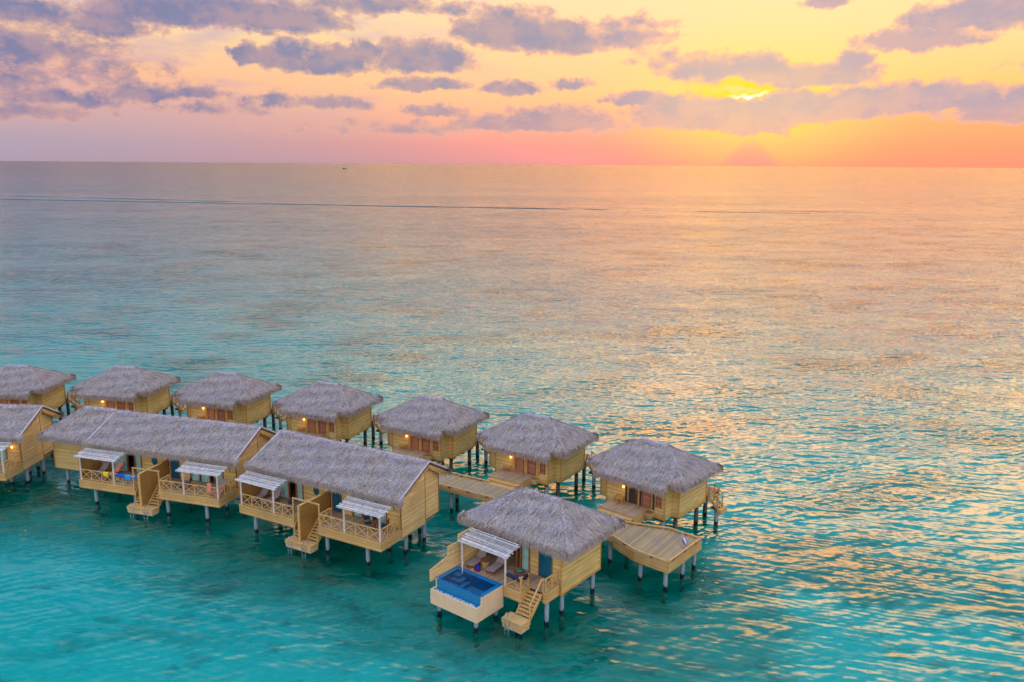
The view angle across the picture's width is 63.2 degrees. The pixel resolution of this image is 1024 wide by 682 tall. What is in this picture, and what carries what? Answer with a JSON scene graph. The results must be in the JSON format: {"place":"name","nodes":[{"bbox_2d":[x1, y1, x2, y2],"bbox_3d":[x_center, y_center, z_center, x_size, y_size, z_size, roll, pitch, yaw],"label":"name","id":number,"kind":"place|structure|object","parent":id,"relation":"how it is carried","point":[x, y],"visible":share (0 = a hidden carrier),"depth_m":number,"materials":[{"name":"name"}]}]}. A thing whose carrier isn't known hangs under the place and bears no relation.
{"place":"outdoors","nodes":[
{"label":"outdoors","id":0,"kind":"place"},
{"bbox_2d":[110,462,122,472],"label":"towel","id":1,"kind":"object","parent":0,"point":[118,467],"visible":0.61,"depth_m":70.24,"materials":[{"name":"pink fabric"}]},
{"bbox_2d":[0,161,1023,681],"bbox_3d":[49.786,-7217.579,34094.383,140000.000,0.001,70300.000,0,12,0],"label":"water","id":2,"kind":"structure","parent":0,"point":[824,365],"depth_m":111.85,"materials":[{"name":"teal liquid"}]},
{"bbox_2d":[0,403,64,482],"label":"long villa","id":3,"kind":"object","parent":2,"relation":"in","point":[22,448],"visible":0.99,"depth_m":73.73,"materials":[{"name":"plant"}]},
{"bbox_2d":[0,364,83,419],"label":"water villa","id":4,"kind":"object","parent":2,"relation":"in","point":[25,384],"visible":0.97,"depth_m":88.43,"materials":[{"name":"grey plant"}]},
{"bbox_2d":[0,397,7,404],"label":"door","id":5,"kind":"structure","parent":4,"relation":"in","point":[2,401],"depth_m":86.93,"materials":[{"name":"brown wood"}]},
{"bbox_2d":[11,398,18,404],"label":"louvred door","id":6,"kind":"structure","parent":4,"relation":"in","point":[14,401],"depth_m":86.88,"materials":[{"name":"brown wood"}]},
{"bbox_2d":[36,405,117,480],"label":"annexe","id":7,"kind":"structure","parent":2,"relation":"in","point":[68,435],"depth_m":73.07,"materials":[{"name":"grey plant"}]},
{"bbox_2d":[69,365,186,416],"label":"water villa","id":8,"kind":"object","parent":2,"relation":"in","point":[132,389],"visible":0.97,"depth_m":87.49,"materials":[{"name":"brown wood"}]},
{"bbox_2d":[106,399,114,408],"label":"door","id":9,"kind":"structure","parent":8,"relation":"in","point":[110,404],"depth_m":86.71,"materials":[{"name":"brown wood"}]},
{"bbox_2d":[117,399,124,410],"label":"louvred door","id":10,"kind":"structure","parent":8,"relation":"in","point":[121,406],"depth_m":86.54,"materials":[{"name":"brown wood"}]},
{"bbox_2d":[128,401,133,411],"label":"window","id":11,"kind":"structure","parent":8,"relation":"in","point":[130,405],"depth_m":86.40,"materials":[{"name":"brown wood"}]},
{"bbox_2d":[73,410,276,519],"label":"long villa","id":12,"kind":"object","parent":2,"relation":"in","point":[157,455],"visible":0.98,"depth_m":68.82,"materials":[{"name":"plant"}]},
{"bbox_2d":[88,461,109,478],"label":"sun lounger","id":13,"kind":"object","parent":12,"relation":"on","point":[105,464],"visible":0.81,"depth_m":70.58,"materials":[{"name":"beige fabric"}]},
{"bbox_2d":[117,473,124,478],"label":"towel","id":14,"kind":"object","parent":12,"relation":"hanging from","point":[120,475],"visible":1,"depth_m":67.86,"materials":[{"name":"blue fabric"}]},
{"bbox_2d":[109,450,142,472],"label":"sliding door","id":15,"kind":"structure","parent":12,"relation":"in","point":[127,459],"depth_m":70.67,"materials":[{"name":"blue glass"}]},
{"bbox_2d":[125,474,131,480],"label":"towel","id":16,"kind":"object","parent":12,"relation":"hanging from","point":[127,477],"visible":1,"depth_m":67.66,"materials":[{"name":"fabric"}]},
{"bbox_2d":[151,454,157,465],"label":"window","id":17,"kind":"structure","parent":12,"relation":"in","point":[154,461],"depth_m":69.86,"materials":[{"name":"blue glass"}]},
{"bbox_2d":[169,458,180,478],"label":"glass door","id":18,"kind":"structure","parent":12,"relation":"in","point":[174,465],"depth_m":69.40,"materials":[{"name":"blue glass"}]},
{"bbox_2d":[189,463,223,483],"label":"sliding door","id":19,"kind":"structure","parent":12,"relation":"in","point":[209,463],"depth_m":68.46,"materials":[{"name":"brown wood"}]},
{"bbox_2d":[207,483,211,493],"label":"towel","id":20,"kind":"object","parent":12,"relation":"hanging from","point":[209,485],"visible":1,"depth_m":65.39,"materials":[{"name":"pink fabric"}]},
{"bbox_2d":[212,479,226,497],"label":"sun lounger","id":21,"kind":"object","parent":12,"relation":"on","point":[222,482],"visible":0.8,"depth_m":66.86,"materials":[{"name":"beige fabric"}]},
{"bbox_2d":[172,370,285,428],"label":"water villa","id":22,"kind":"object","parent":2,"relation":"in","point":[228,397],"visible":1,"depth_m":85.21,"materials":[{"name":"grey plant"}]},
{"bbox_2d":[207,407,214,420],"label":"door","id":23,"kind":"structure","parent":22,"relation":"in","point":[210,411],"depth_m":84.58,"materials":[{"name":"brown wood"}]},
{"bbox_2d":[217,407,224,421],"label":"louvred door","id":24,"kind":"structure","parent":22,"relation":"in","point":[221,413],"depth_m":84.23,"materials":[{"name":"brown wood"}]},
{"bbox_2d":[228,408,232,419],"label":"window","id":25,"kind":"structure","parent":22,"relation":"in","point":[230,417],"depth_m":83.90,"materials":[{"name":"brown wood"}]},
{"bbox_2d":[272,380,387,443],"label":"water villa","id":26,"kind":"object","parent":2,"relation":"in","point":[330,410],"visible":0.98,"depth_m":81.57,"materials":[{"name":"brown wood"}]},
{"bbox_2d":[308,417,315,432],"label":"door","id":27,"kind":"structure","parent":26,"relation":"in","point":[311,423],"depth_m":81.08,"materials":[{"name":"brown wood"}]},
{"bbox_2d":[318,417,325,433],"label":"louvred door","id":28,"kind":"structure","parent":26,"relation":"in","point":[322,425],"depth_m":80.64,"materials":[{"name":"brown wood"}]},
{"bbox_2d":[329,422,333,432],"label":"window","id":29,"kind":"structure","parent":26,"relation":"in","point":[331,425],"depth_m":80.22,"materials":[{"name":"brown wood"}]},
{"bbox_2d":[235,429,452,562],"bbox_3d":[-13.468,12.748,64.487,15.524,9.067,9.404,7,14,28],"label":"long villa","id":30,"kind":"object","parent":2,"relation":"in","point":[336,490],"visible":1,"depth_m":62.34,"materials":[{"name":"wood"}]},
{"bbox_2d":[248,486,268,504],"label":"sun lounger","id":31,"kind":"object","parent":30,"relation":"on","point":[263,492],"visible":0.78,"depth_m":65.44,"materials":[{"name":"beige fabric"}]},
{"bbox_2d":[260,488,281,507],"bbox_3d":[-18.672,12.154,64.636,0.660,0.890,1.937,6,13,24],"label":"sun lounger","id":32,"kind":"object","parent":30,"relation":"on","point":[277,492],"visible":0.69,"depth_m":64.95,"materials":[{"name":"beige fabric"}]},
{"bbox_2d":[271,475,303,501],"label":"sliding door","id":33,"kind":"structure","parent":30,"relation":"in","point":[289,493],"depth_m":65.02,"materials":[{"name":"blue glass"}]},
{"bbox_2d":[288,499,294,513],"bbox_3d":[-16.672,12.514,62.878,0.465,0.945,0.562,-2,12,-11],"label":"chair","id":34,"kind":"object","parent":30,"relation":"on","point":[289,501],"visible":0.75,"depth_m":62.97,"materials":[{"name":"blue fabric"}]},
{"bbox_2d":[313,486,319,495],"bbox_3d":[-15.015,11.219,63.854,0.650,1.398,0.110,7,14,28],"label":"window","id":35,"kind":"structure","parent":30,"relation":"in","point":[316,490],"depth_m":63.88,"materials":[{"name":"blue glass"}]},
{"bbox_2d":[332,491,341,512],"bbox_3d":[-13.242,11.853,62.951,0.950,2.220,0.090,7,14,28],"label":"glass door","id":36,"kind":"structure","parent":30,"relation":"in","point":[336,497],"depth_m":63.04,"materials":[{"name":"blue glass"}]},
{"bbox_2d":[364,514,372,529],"bbox_3d":[-10.415,13.119,60.235,0.465,0.945,0.562,-7,14,-31],"label":"chair","id":37,"kind":"object","parent":30,"relation":"on","point":[366,517],"visible":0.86,"depth_m":60.27,"materials":[{"name":"blue fabric"}]},
{"bbox_2d":[352,495,386,523],"bbox_3d":[-10.555,12.189,61.481,3.260,2.250,0.048,7,14,28],"label":"sliding door","id":38,"kind":"structure","parent":30,"relation":"in","point":[352,495],"depth_m":61.54,"materials":[{"name":"brown wood"}]},
{"bbox_2d":[371,520,380,530],"bbox_3d":[-9.816,13.335,60.031,0.670,0.625,0.680,7,14,28],"label":"side table","id":39,"kind":"object","parent":30,"relation":"on","point":[375,522],"visible":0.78,"depth_m":59.98,"materials":[{"name":"brown wood"}]},
{"bbox_2d":[381,518,389,532],"bbox_3d":[-9.103,13.232,59.746,0.562,0.945,0.465,2,12,9],"label":"chair","id":40,"kind":"object","parent":30,"relation":"on","point":[383,525],"visible":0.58,"depth_m":59.73,"materials":[{"name":"blue fabric"}]},
{"bbox_2d":[52,424,701,587],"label":"jetty","id":41,"kind":"object","parent":2,"relation":"in","point":[667,551],"visible":0.25,"depth_m":59.31,"materials":[{"name":"wood"}]},
{"bbox_2d":[681,532,686,545],"bbox_3d":[11.924,13.872,57.865,0.333,1.076,0.627,-14,19,-50],"label":"heron","id":42,"kind":"object","parent":41,"relation":"on","point":[684,540],"visible":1,"depth_m":57.77},
{"bbox_2d":[374,394,489,470],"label":"water villa","id":43,"kind":"object","parent":2,"relation":"in","point":[435,429],"visible":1,"depth_m":76.59,"materials":[{"name":"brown wood"}]},
{"bbox_2d":[411,434,418,450],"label":"door","id":44,"kind":"structure","parent":43,"relation":"in","point":[414,441],"depth_m":76.24,"materials":[{"name":"brown wood"}]},
{"bbox_2d":[422,436,429,452],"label":"louvred door","id":45,"kind":"structure","parent":43,"relation":"in","point":[425,442],"depth_m":75.70,"materials":[{"name":"brown wood"}]},
{"bbox_2d":[433,439,437,451],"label":"window","id":46,"kind":"structure","parent":43,"relation":"in","point":[435,443],"depth_m":75.19,"materials":[{"name":"brown wood"}]},
{"bbox_2d":[429,486,625,633],"bbox_3d":[0.692,14.847,55.036,9.508,9.081,11.026,10,15,38],"label":"pool villa","id":47,"kind":"object","parent":2,"relation":"in","point":[551,545],"visible":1,"depth_m":53.41,"materials":[{"name":"grey plant"}]},
{"bbox_2d":[466,545,488,569],"bbox_3d":[-2.253,14.311,55.019,0.660,0.890,1.937,7,14,30],"label":"sun lounger","id":48,"kind":"object","parent":47,"relation":"on","point":[474,561],"visible":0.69,"depth_m":54.94,"materials":[{"name":"beige fabric"}]},
{"bbox_2d":[475,564,480,571],"bbox_3d":[-2.282,14.746,54.261,0.478,0.356,0.600,0,12,0],"label":"beach bag","id":49,"kind":"object","parent":47,"relation":"on","point":[477,568],"visible":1,"depth_m":54.12,"materials":[{"name":"fabric"}]},
{"bbox_2d":[481,557,490,568],"bbox_3d":[-1.730,14.570,54.518,0.660,0.600,0.660,0,12,0],"label":"side table","id":50,"kind":"object","parent":47,"relation":"on","point":[485,562],"visible":0.95,"depth_m":54.32,"materials":[{"name":"wood"}]},
{"bbox_2d":[485,550,507,575],"bbox_3d":[-0.956,14.482,54.259,0.660,0.890,1.937,7,14,30],"label":"sun lounger","id":51,"kind":"object","parent":47,"relation":"on","point":[494,567],"visible":0.73,"depth_m":54.16,"materials":[{"name":"beige fabric"}]},
{"bbox_2d":[481,530,529,571],"bbox_3d":[-0.440,13.623,55.061,4.160,2.250,0.140,10,15,38],"label":"sliding door","id":52,"kind":"structure","parent":47,"relation":"in","point":[482,530],"depth_m":54.29,"materials":[{"name":"brown wood"}]},
{"bbox_2d":[506,572,519,582],"bbox_3d":[0.065,14.712,51.760,0.954,0.433,0.220,10,15,38],"label":"towel","id":53,"kind":"object","parent":47,"relation":"hanging from","point":[512,576],"visible":1,"depth_m":51.69,"materials":[{"name":"blue fabric"}]},
{"bbox_2d":[514,570,525,581],"bbox_3d":[0.482,14.952,52.925,0.748,0.556,0.760,10,15,38],"label":"side table","id":54,"kind":"object","parent":47,"relation":"on","point":[523,572],"visible":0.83,"depth_m":52.80,"materials":[{"name":"brown wood"}]},
{"bbox_2d":[522,573,528,579],"bbox_3d":[0.832,14.696,51.741,0.210,0.383,0.458,10,15,38],"label":"towel","id":55,"kind":"object","parent":47,"relation":"hanging from","point":[525,576],"visible":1,"depth_m":51.69,"materials":[{"name":"black fabric"}]},
{"bbox_2d":[538,549,552,578],"bbox_3d":[2.139,14.121,53.042,1.100,2.130,0.090,10,15,38],"label":"glass door","id":56,"kind":"structure","parent":47,"relation":"in","point":[545,562],"depth_m":53.12,"materials":[{"name":"blue glass"}]},
{"bbox_2d":[476,411,599,497],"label":"water villa","id":57,"kind":"object","parent":2,"relation":"in","point":[527,449],"visible":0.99,"depth_m":71.04,"materials":[{"name":"grey plant"}]},
{"bbox_2d":[515,456,523,472],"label":"door","id":58,"kind":"structure","parent":57,"relation":"in","point":[519,462],"depth_m":70.91,"materials":[{"name":"brown wood"}]},
{"bbox_2d":[527,458,535,475],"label":"louvred door","id":59,"kind":"structure","parent":57,"relation":"in","point":[531,469],"depth_m":70.27,"materials":[{"name":"brown wood"}]},
{"bbox_2d":[540,463,544,474],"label":"window","id":60,"kind":"structure","parent":57,"relation":"in","point":[542,466],"depth_m":69.69,"materials":[{"name":"brown wood"}]},
{"bbox_2d":[585,436,726,531],"bbox_3d":[10.747,12.508,66.273,9.695,9.120,10.290,11,16,40],"label":"water villa","id":61,"kind":"object","parent":2,"relation":"in","point":[646,478],"visible":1,"depth_m":64.45,"materials":[{"name":"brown wood"}]},
{"bbox_2d":[616,493,622,504],"bbox_3d":[8.344,12.160,64.489,0.465,0.945,0.562,5,13,21],"label":"chair","id":62,"kind":"object","parent":61,"relation":"on","point":[619,496],"visible":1,"depth_m":64.31,"materials":[{"name":"brown wood"}]},
{"bbox_2d":[628,486,637,504],"bbox_3d":[9.380,11.690,64.403,0.860,1.920,0.118,11,16,40],"label":"door","id":63,"kind":"structure","parent":61,"relation":"in","point":[632,493],"depth_m":64.49,"materials":[{"name":"wood"}]},
{"bbox_2d":[641,490,650,508],"bbox_3d":[10.301,11.859,63.637,0.800,1.920,0.090,11,16,40],"label":"louvred door","id":64,"kind":"structure","parent":61,"relation":"in","point":[646,498],"depth_m":63.70,"materials":[{"name":"brown wood"}]},
{"bbox_2d":[655,494,661,508],"bbox_3d":[11.108,11.952,62.938,0.500,1.500,0.090,11,16,40],"label":"window","id":65,"kind":"structure","parent":61,"relation":"in","point":[658,503],"depth_m":62.99,"materials":[{"name":"brown wood"}]},
{"bbox_2d":[0,0,1023,167],"label":"sky","id":66,"kind":"structure","parent":0,"point":[802,83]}
]}

